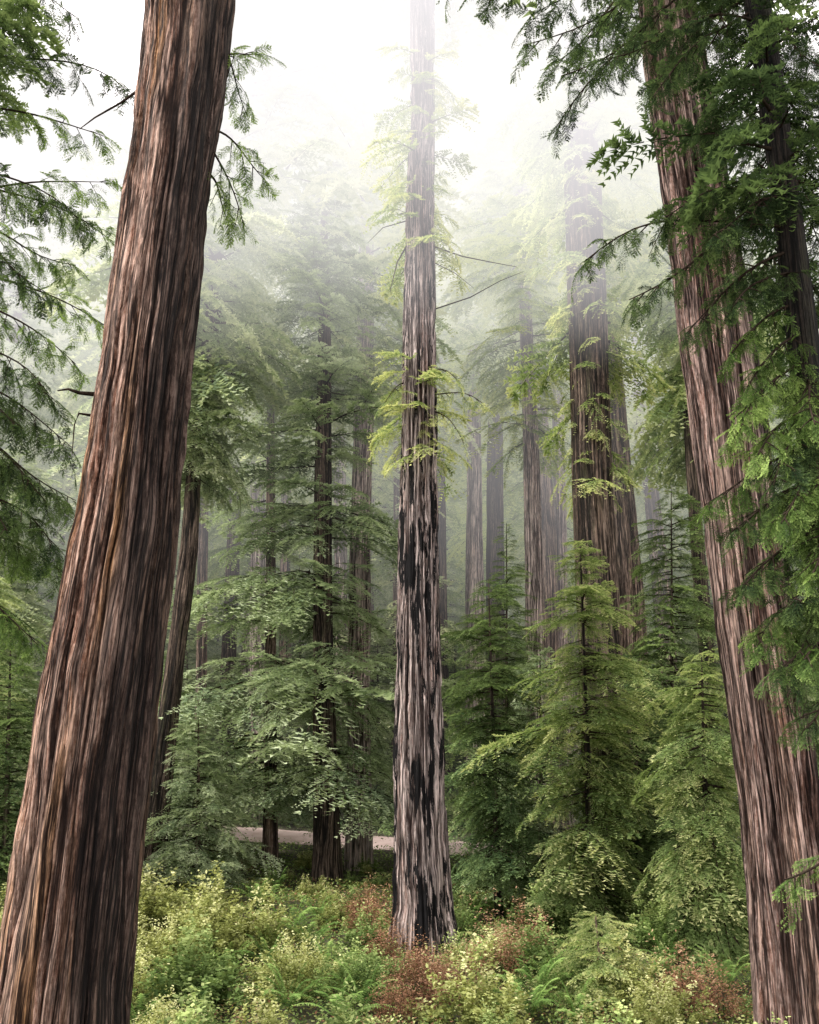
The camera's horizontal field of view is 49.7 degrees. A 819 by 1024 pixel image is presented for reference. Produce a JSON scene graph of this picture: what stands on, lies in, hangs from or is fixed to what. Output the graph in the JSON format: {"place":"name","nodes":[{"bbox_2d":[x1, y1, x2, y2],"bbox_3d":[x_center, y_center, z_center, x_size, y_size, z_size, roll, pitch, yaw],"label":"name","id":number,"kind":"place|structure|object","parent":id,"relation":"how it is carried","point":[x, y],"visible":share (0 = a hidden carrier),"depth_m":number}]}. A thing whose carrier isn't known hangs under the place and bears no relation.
{"place":"outdoors","nodes":[
{"label":"outdoors","id":0,"kind":"place"},
{"bbox_2d":[183,825,501,855],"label":"road","id":1,"kind":"structure","parent":0,"point":[290,837],"depth_m":35.67},
{"bbox_2d":[1,0,818,138],"label":"sky","id":2,"kind":"structure","parent":0,"point":[110,42]},
{"bbox_2d":[130,818,752,1023],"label":"ground","id":3,"kind":"structure","parent":0,"point":[293,827],"depth_m":18.92},
{"bbox_2d":[0,557,31,871],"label":"conifer tree","id":4,"kind":"object","parent":3,"relation":"on","point":[5,602],"visible":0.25,"depth_m":24.86},
{"bbox_2d":[0,622,43,911],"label":"young conifer","id":5,"kind":"object","parent":3,"relation":"on","point":[7,817],"visible":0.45,"depth_m":20.98},
{"bbox_2d":[0,443,63,806],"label":"conifer tree","id":6,"kind":"object","parent":3,"relation":"on","point":[28,615],"visible":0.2,"depth_m":36.06},
{"bbox_2d":[0,455,76,803],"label":"conifer tree","id":7,"kind":"object","parent":3,"relation":"on","point":[47,605],"visible":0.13,"depth_m":51.11},
{"bbox_2d":[0,27,125,509],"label":"redwood tree","id":8,"kind":"object","parent":3,"relation":"on","point":[28,156],"visible":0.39,"depth_m":54.87},
{"bbox_2d":[0,117,132,768],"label":"redwood tree","id":9,"kind":"object","parent":3,"relation":"on","point":[79,450],"visible":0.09,"depth_m":54.90},
{"bbox_2d":[0,0,133,686],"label":"young redwood tree","id":10,"kind":"object","parent":3,"relation":"on","point":[11,57],"visible":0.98,"depth_m":16.19},
{"bbox_2d":[37,156,240,635],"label":"redwood tree","id":11,"kind":"object","parent":3,"relation":"on","point":[79,354],"visible":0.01,"depth_m":48.70},
{"bbox_2d":[53,372,226,660],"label":"redwood tree","id":12,"kind":"object","parent":3,"relation":"on","point":[84,400],"depth_m":48.62},
{"bbox_2d":[0,0,286,1023],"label":"redwood tree","id":13,"kind":"object","parent":3,"relation":"on","point":[68,936],"visible":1,"depth_m":10.92},
{"bbox_2d":[136,873,173,945],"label":"leafy shrub","id":14,"kind":"object","parent":3,"relation":"on","point":[143,896],"visible":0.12,"depth_m":18.84},
{"bbox_2d":[130,940,182,1022],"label":"leafy shrub","id":15,"kind":"object","parent":3,"relation":"on","point":[142,962],"visible":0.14,"depth_m":14.38},
{"bbox_2d":[138,864,202,936],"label":"leafy shrub","id":16,"kind":"object","parent":3,"relation":"on","point":[158,913],"visible":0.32,"depth_m":19.44},
{"bbox_2d":[138,985,208,1023],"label":"leafy shrub","id":17,"kind":"object","parent":3,"relation":"on","point":[163,1013],"visible":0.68,"depth_m":11.37},
{"bbox_2d":[137,907,211,968],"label":"leafy shrub","id":18,"kind":"object","parent":3,"relation":"on","point":[157,947],"visible":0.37,"depth_m":17.05},
{"bbox_2d":[69,26,295,819],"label":"redwood tree","id":19,"kind":"object","parent":3,"relation":"on","point":[202,577],"visible":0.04,"depth_m":43.89},
{"bbox_2d":[145,890,236,966],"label":"leafy shrub","id":20,"kind":"object","parent":3,"relation":"on","point":[220,944],"visible":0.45,"depth_m":16.84},
{"bbox_2d":[132,910,253,1017],"bbox_3d":[-3.306,7.014,13.726,1.946,1.498,2.686,11,-22,-27],"label":"leafy shrub","id":21,"kind":"object","parent":3,"relation":"on","point":[182,972],"visible":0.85,"depth_m":13.55},
{"bbox_2d":[157,977,234,1023],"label":"leafy shrub","id":22,"kind":"object","parent":3,"relation":"on","point":[203,1004],"visible":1,"depth_m":9.44},
{"bbox_2d":[158,615,241,815],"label":"young conifer","id":23,"kind":"object","parent":3,"relation":"on","point":[189,643],"visible":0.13,"depth_m":43.37},
{"bbox_2d":[144,874,259,957],"bbox_3d":[-4.024,8.070,17.611,1.978,1.555,2.504,12,-23,-30],"label":"leafy shrub","id":24,"kind":"object","parent":3,"relation":"on","point":[236,930],"visible":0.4,"depth_m":17.60},
{"bbox_2d":[40,0,365,889],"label":"redwood tree","id":25,"kind":"object","parent":3,"relation":"on","point":[238,346],"visible":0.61,"depth_m":32.78},
{"bbox_2d":[159,654,259,881],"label":"young conifer","id":26,"kind":"object","parent":3,"relation":"on","point":[185,744],"visible":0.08,"depth_m":31.23},
{"bbox_2d":[143,701,284,893],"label":"young conifer","id":27,"kind":"object","parent":3,"relation":"on","point":[203,864],"visible":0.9,"depth_m":27.11},
{"bbox_2d":[162,860,266,943],"bbox_3d":[-3.967,8.270,18.590,2.819,1.751,2.226,11,-22,-28],"label":"leafy shrub","id":28,"kind":"object","parent":3,"relation":"on","point":[234,901],"visible":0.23,"depth_m":18.60},
{"bbox_2d":[178,543,276,753],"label":"conifer tree","id":29,"kind":"object","parent":3,"relation":"on","point":[212,651],"visible":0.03,"depth_m":51.28},
{"bbox_2d":[175,653,282,826],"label":"young conifer","id":30,"kind":"object","parent":3,"relation":"on","point":[235,731],"visible":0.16,"depth_m":41.81},
{"bbox_2d":[230,971,289,1023],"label":"leafy shrub","id":31,"kind":"object","parent":3,"relation":"on","point":[269,1017],"visible":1,"depth_m":10.97},
{"bbox_2d":[211,102,314,822],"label":"redwood tree","id":32,"kind":"object","parent":3,"relation":"on","point":[255,559],"visible":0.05,"depth_m":43.44},
{"bbox_2d":[213,145,314,791],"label":"redwood tree","id":33,"kind":"object","parent":3,"relation":"on","point":[226,652],"visible":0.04,"depth_m":42.98},
{"bbox_2d":[181,300,351,774],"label":"redwood tree","id":34,"kind":"object","parent":3,"relation":"on","point":[217,565],"visible":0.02,"depth_m":46.62},
{"bbox_2d":[226,878,321,955],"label":"leafy shrub","id":35,"kind":"object","parent":3,"relation":"on","point":[263,925],"visible":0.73,"depth_m":18.29},
{"bbox_2d":[158,298,393,864],"bbox_3d":[-4.932,1.718,34.293,10.389,22.945,10.080,0,-20,0],"label":"fir tree","id":36,"kind":"object","parent":3,"relation":"on","point":[270,834],"visible":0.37,"depth_m":32.24},
{"bbox_2d":[228,960,333,1011],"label":"sword fern","id":37,"kind":"object","parent":3,"relation":"on","point":[292,995],"visible":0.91,"depth_m":12.81},
{"bbox_2d":[235,0,332,823],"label":"redwood tree","id":38,"kind":"object","parent":3,"relation":"on","point":[293,11],"visible":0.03,"depth_m":52.98},
{"bbox_2d":[220,929,351,1007],"bbox_3d":[-1.873,7.279,14.123,1.608,1.165,1.956,-13,-23,32],"label":"leafy shrub","id":39,"kind":"object","parent":3,"relation":"on","point":[283,964],"visible":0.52,"depth_m":13.97},
{"bbox_2d":[233,550,347,824],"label":"young conifer","id":40,"kind":"object","parent":3,"relation":"on","point":[288,652],"visible":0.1,"depth_m":42.28},
{"bbox_2d":[277,913,347,952],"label":"sword fern","id":41,"kind":"object","parent":3,"relation":"on","point":[310,931],"visible":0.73,"depth_m":18.16},
{"bbox_2d":[241,926,384,1001],"bbox_3d":[-1.599,7.656,15.115,2.538,1.097,2.022,6,-20,-17],"label":"leafy shrub","id":42,"kind":"object","parent":3,"relation":"on","point":[305,956],"visible":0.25,"depth_m":14.89},
{"bbox_2d":[303,890,355,929],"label":"leafy shrub","id":43,"kind":"object","parent":3,"relation":"on","point":[334,911],"visible":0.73,"depth_m":20.93},
{"bbox_2d":[204,151,466,886],"bbox_3d":[-2.833,-1.651,32.780,9.694,29.230,10.241,0,-20,0],"label":"fir tree","id":44,"kind":"object","parent":3,"relation":"on","point":[327,755],"visible":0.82,"depth_m":30.97},
{"bbox_2d":[284,977,389,1023],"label":"leafy shrub","id":45,"kind":"object","parent":3,"relation":"on","point":[347,1020],"visible":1,"depth_m":10.47},
{"bbox_2d":[281,968,395,1018],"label":"sword fern","id":46,"kind":"object","parent":3,"relation":"on","point":[335,998],"visible":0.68,"depth_m":12.42},
{"bbox_2d":[262,25,443,825],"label":"redwood tree","id":47,"kind":"object","parent":3,"relation":"on","point":[340,558],"visible":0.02,"depth_m":44.06},
{"bbox_2d":[239,259,472,716],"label":"redwood tree","id":48,"kind":"object","parent":3,"relation":"on","point":[374,496],"visible":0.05,"depth_m":46.75},
{"bbox_2d":[329,885,385,918],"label":"dry shrub","id":49,"kind":"object","parent":3,"relation":"on","point":[363,905],"visible":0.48,"depth_m":22.22},
{"bbox_2d":[329,872,392,940],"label":"dry shrub","id":50,"kind":"object","parent":3,"relation":"on","point":[369,917],"visible":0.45,"depth_m":19.54},
{"bbox_2d":[312,939,411,975],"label":"leafy shrub","id":51,"kind":"object","parent":3,"relation":"on","point":[341,953],"visible":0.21,"depth_m":16.25},
{"bbox_2d":[299,945,425,1007],"bbox_3d":[-0.709,7.407,14.089,2.066,0.782,2.441,-6,-20,15],"label":"leafy shrub","id":52,"kind":"object","parent":3,"relation":"on","point":[368,972],"visible":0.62,"depth_m":14.38},
{"bbox_2d":[314,957,412,1012],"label":"sword fern","id":53,"kind":"object","parent":3,"relation":"on","point":[353,993],"visible":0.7,"depth_m":13.17},
{"bbox_2d":[340,604,395,834],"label":"young conifer","id":54,"kind":"object","parent":3,"relation":"on","point":[377,786],"visible":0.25,"depth_m":41.62},
{"bbox_2d":[237,0,499,870],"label":"redwood tree","id":55,"kind":"object","parent":3,"relation":"on","point":[356,37],"visible":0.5,"depth_m":36.54},
{"bbox_2d":[333,902,407,957],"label":"leafy shrub","id":56,"kind":"object","parent":3,"relation":"on","point":[353,933],"visible":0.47,"depth_m":18.25},
{"bbox_2d":[358,908,409,967],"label":"dry shrub","id":57,"kind":"object","parent":3,"relation":"on","point":[392,948],"visible":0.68,"depth_m":17.07},
{"bbox_2d":[362,962,423,1023],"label":"dry shrub","id":58,"kind":"object","parent":3,"relation":"on","point":[399,997],"visible":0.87,"depth_m":12.45},
{"bbox_2d":[333,373,486,826],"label":"fir tree","id":59,"kind":"object","parent":3,"relation":"on","point":[395,491],"visible":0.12,"depth_m":44.21},
{"bbox_2d":[378,924,444,998],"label":"dry shrub","id":60,"kind":"object","parent":3,"relation":"on","point":[422,974],"visible":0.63,"depth_m":14.30},
{"bbox_2d":[371,569,465,827],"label":"conifer tree","id":61,"kind":"object","parent":3,"relation":"on","point":[391,619],"visible":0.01,"depth_m":45.15},
{"bbox_2d":[374,694,470,830],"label":"young conifer","id":62,"kind":"object","parent":3,"relation":"on","point":[451,770],"visible":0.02,"depth_m":41.11},
{"bbox_2d":[386,958,481,1010],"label":"dry shrub","id":63,"kind":"object","parent":3,"relation":"on","point":[419,996],"visible":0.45,"depth_m":13.40},
{"bbox_2d":[374,69,505,822],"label":"redwood tree","id":64,"kind":"object","parent":3,"relation":"on","point":[443,566],"visible":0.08,"depth_m":45.61},
{"bbox_2d":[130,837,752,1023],"bbox_3d":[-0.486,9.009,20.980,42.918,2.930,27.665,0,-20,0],"label":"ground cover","id":65,"kind":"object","parent":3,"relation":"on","point":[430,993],"visible":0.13,"depth_m":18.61},
{"bbox_2d":[340,0,553,963],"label":"redwood tree","id":66,"kind":"object","parent":3,"relation":"on","point":[422,887],"visible":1,"depth_m":21.50},
{"bbox_2d":[376,451,524,744],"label":"conifer tree","id":67,"kind":"object","parent":3,"relation":"on","point":[456,617],"visible":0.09,"depth_m":52.31},
{"bbox_2d":[432,935,497,998],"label":"dry shrub","id":68,"kind":"object","parent":3,"relation":"on","point":[450,964],"visible":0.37,"depth_m":14.23},
{"bbox_2d":[401,928,534,1023],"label":"leafy shrub","id":69,"kind":"object","parent":3,"relation":"on","point":[472,1008],"visible":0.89,"depth_m":12.17},
{"bbox_2d":[441,620,499,835],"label":"young conifer","id":70,"kind":"object","parent":3,"relation":"on","point":[454,666],"visible":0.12,"depth_m":41.76},
{"bbox_2d":[454,899,495,946],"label":"leafy shrub","id":71,"kind":"object","parent":3,"relation":"on","point":[460,919],"visible":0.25,"depth_m":18.77},
{"bbox_2d":[388,6,562,832],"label":"redwood tree","id":72,"kind":"object","parent":3,"relation":"on","point":[474,571],"visible":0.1,"depth_m":45.57},
{"bbox_2d":[448,898,535,983],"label":"dry shrub","id":73,"kind":"object","parent":3,"relation":"on","point":[501,955],"visible":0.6,"depth_m":15.01},
{"bbox_2d":[445,424,550,611],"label":"redwood tree","id":74,"kind":"object","parent":3,"relation":"on","point":[461,545],"visible":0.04,"depth_m":51.58},
{"bbox_2d":[440,575,564,927],"bbox_3d":[2.188,6.033,23.286,4.117,9.124,4.327,0,-20,0],"label":"young conifer","id":75,"kind":"object","parent":3,"relation":"on","point":[504,824],"visible":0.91,"depth_m":22.74},
{"bbox_2d":[435,42,570,801],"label":"redwood tree","id":76,"kind":"object","parent":3,"relation":"on","point":[494,506],"visible":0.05,"depth_m":46.08},
{"bbox_2d":[436,106,570,832],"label":"redwood tree","id":77,"kind":"object","parent":3,"relation":"on","point":[549,544],"visible":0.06,"depth_m":43.96},
{"bbox_2d":[442,522,573,880],"bbox_3d":[3.308,6.565,30.904,5.055,12.880,5.823,0,-20,0],"label":"young conifer","id":78,"kind":"object","parent":3,"relation":"on","point":[513,575],"visible":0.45,"depth_m":30.77},
{"bbox_2d":[450,626,582,822],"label":"conifer tree","id":79,"kind":"object","parent":3,"relation":"on","point":[526,698],"visible":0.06,"depth_m":44.54},
{"bbox_2d":[484,886,560,956],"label":"dry shrub","id":80,"kind":"object","parent":3,"relation":"on","point":[522,919],"visible":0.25,"depth_m":17.35},
{"bbox_2d":[479,948,578,1004],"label":"sword fern","id":81,"kind":"object","parent":3,"relation":"on","point":[542,974],"visible":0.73,"depth_m":13.37},
{"bbox_2d":[490,911,571,981],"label":"leafy shrub","id":82,"kind":"object","parent":3,"relation":"on","point":[535,950],"visible":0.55,"depth_m":15.34},
{"bbox_2d":[434,1,631,870],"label":"redwood tree","id":83,"kind":"object","parent":3,"relation":"on","point":[524,317],"visible":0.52,"depth_m":38.85},
{"bbox_2d":[461,646,607,911],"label":"young conifer","id":84,"kind":"object","parent":3,"relation":"on","point":[539,823],"visible":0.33,"depth_m":24.75},
{"bbox_2d":[493,970,578,1017],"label":"sword fern","id":85,"kind":"object","parent":3,"relation":"on","point":[540,997],"visible":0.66,"depth_m":12.74},
{"bbox_2d":[491,872,605,940],"bbox_3d":[3.062,8.766,19.596,2.614,1.458,1.894,2,-20,-5],"label":"leafy shrub","id":86,"kind":"object","parent":3,"relation":"on","point":[550,921],"visible":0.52,"depth_m":19.30},
{"bbox_2d":[478,290,625,826],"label":"redwood tree","id":87,"kind":"object","parent":3,"relation":"on","point":[561,523],"visible":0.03,"depth_m":45.51},
{"bbox_2d":[446,349,663,797],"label":"redwood tree","id":88,"kind":"object","parent":3,"relation":"on","point":[464,497],"visible":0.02,"depth_m":51.58},
{"bbox_2d":[445,333,668,820],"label":"redwood tree","id":89,"kind":"object","parent":3,"relation":"on","point":[520,487],"visible":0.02,"depth_m":50.74},
{"bbox_2d":[460,0,674,897],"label":"redwood tree","id":90,"kind":"object","parent":3,"relation":"on","point":[587,202],"visible":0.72,"depth_m":30.29},
{"bbox_2d":[458,538,679,953],"bbox_3d":[3.816,5.721,21.102,5.383,10.764,5.508,0,-20,0],"label":"young conifer","id":91,"kind":"object","parent":3,"relation":"on","point":[587,891],"visible":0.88,"depth_m":20.96},
{"bbox_2d":[548,990,608,1023],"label":"leafy shrub","id":92,"kind":"object","parent":3,"relation":"on","point":[589,1012],"visible":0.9,"depth_m":10.57},
{"bbox_2d":[548,902,618,944],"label":"leafy shrub","id":93,"kind":"object","parent":3,"relation":"on","point":[565,929],"visible":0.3,"depth_m":18.71},
{"bbox_2d":[537,977,630,1021],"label":"sword fern","id":94,"kind":"object","parent":3,"relation":"on","point":[579,1000],"visible":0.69,"depth_m":12.59},
{"bbox_2d":[443,2,743,855],"bbox_3d":[8.810,-10.443,38.348,15.822,49.403,14.551,0,-20,0],"label":"redwood tree","id":95,"kind":"object","parent":3,"relation":"on","point":[625,520],"visible":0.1,"depth_m":34.77},
{"bbox_2d":[527,911,675,1021],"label":"young conifer","id":96,"kind":"object","parent":3,"relation":"on","point":[585,951],"visible":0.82,"depth_m":13.41},
{"bbox_2d":[519,340,686,641],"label":"redwood tree","id":97,"kind":"object","parent":3,"relation":"on","point":[642,553],"visible":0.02,"depth_m":53.69},
{"bbox_2d":[582,996,641,1023],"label":"leafy shrub","id":98,"kind":"object","parent":3,"relation":"on","point":[625,1020],"visible":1,"depth_m":9.86},
{"bbox_2d":[436,0,818,934],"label":"young redwood tree","id":99,"kind":"object","parent":3,"relation":"on","point":[786,206],"visible":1,"depth_m":9.72},
{"bbox_2d":[564,933,690,1021],"bbox_3d":[3.161,6.864,13.143,1.825,1.134,1.441,-17,-25,39],"label":"leafy shrub","id":100,"kind":"object","parent":3,"relation":"on","point":[626,984],"visible":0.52,"depth_m":12.98},
{"bbox_2d":[459,0,818,1023],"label":"redwood tree","id":101,"kind":"object","parent":3,"relation":"on","point":[777,786],"visible":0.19,"depth_m":12.28},
{"bbox_2d":[546,665,740,912],"bbox_3d":[6.386,7.827,23.044,5.990,7.890,5.493,0,-20,0],"label":"young conifer","id":102,"kind":"object","parent":3,"relation":"on","point":[659,839],"visible":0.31,"depth_m":23.01},
{"bbox_2d":[552,262,745,821],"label":"redwood tree","id":103,"kind":"object","parent":3,"relation":"on","point":[634,421],"visible":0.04,"depth_m":48.97},
{"bbox_2d":[604,887,697,953],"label":"leafy shrub","id":104,"kind":"object","parent":3,"relation":"on","point":[655,921],"visible":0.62,"depth_m":17.78},
{"bbox_2d":[581,480,745,896],"bbox_3d":[7.886,6.072,26.305,7.480,14.856,6.135,0,-20,0],"label":"young conifer","id":105,"kind":"object","parent":3,"relation":"on","point":[683,601],"visible":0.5,"depth_m":27.36},
{"bbox_2d":[611,956,716,1023],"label":"leafy shrub","id":106,"kind":"object","parent":3,"relation":"on","point":[637,1010],"visible":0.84,"depth_m":11.88},
{"bbox_2d":[627,407,710,753],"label":"redwood tree","id":107,"kind":"object","parent":3,"relation":"on","point":[684,511],"visible":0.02,"depth_m":53.06},
{"bbox_2d":[634,941,703,988],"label":"leafy shrub","id":108,"kind":"object","parent":3,"relation":"on","point":[666,970],"visible":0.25,"depth_m":15.84},
{"bbox_2d":[641,991,706,1023],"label":"leafy shrub","id":109,"kind":"object","parent":3,"relation":"on","point":[668,1015],"visible":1,"depth_m":11.22},
{"bbox_2d":[620,929,746,1023],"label":"dry shrub","id":110,"kind":"object","parent":3,"relation":"on","point":[687,989],"visible":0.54,"depth_m":12.98},
{"bbox_2d":[554,2,817,862],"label":"redwood tree","id":111,"kind":"object","parent":3,"relation":"on","point":[672,406],"visible":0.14,"depth_m":32.28},
{"bbox_2d":[628,648,749,974],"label":"young conifer","id":112,"kind":"object","parent":3,"relation":"on","point":[706,872],"visible":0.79,"depth_m":17.96},
{"bbox_2d":[640,440,738,816],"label":"conifer tree","id":113,"kind":"object","parent":3,"relation":"on","point":[711,603],"visible":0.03,"depth_m":48.70},
{"bbox_2d":[676,953,752,1023],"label":"dry shrub","id":114,"kind":"object","parent":3,"relation":"on","point":[722,995],"visible":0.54,"depth_m":13.65},
{"bbox_2d":[688,945,749,990],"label":"sword fern","id":115,"kind":"object","parent":3,"relation":"on","point":[733,975],"visible":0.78,"depth_m":15.08},
{"bbox_2d":[754,141,818,602],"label":"redwood tree","id":116,"kind":"object","parent":3,"relation":"on","point":[773,426],"depth_m":48.52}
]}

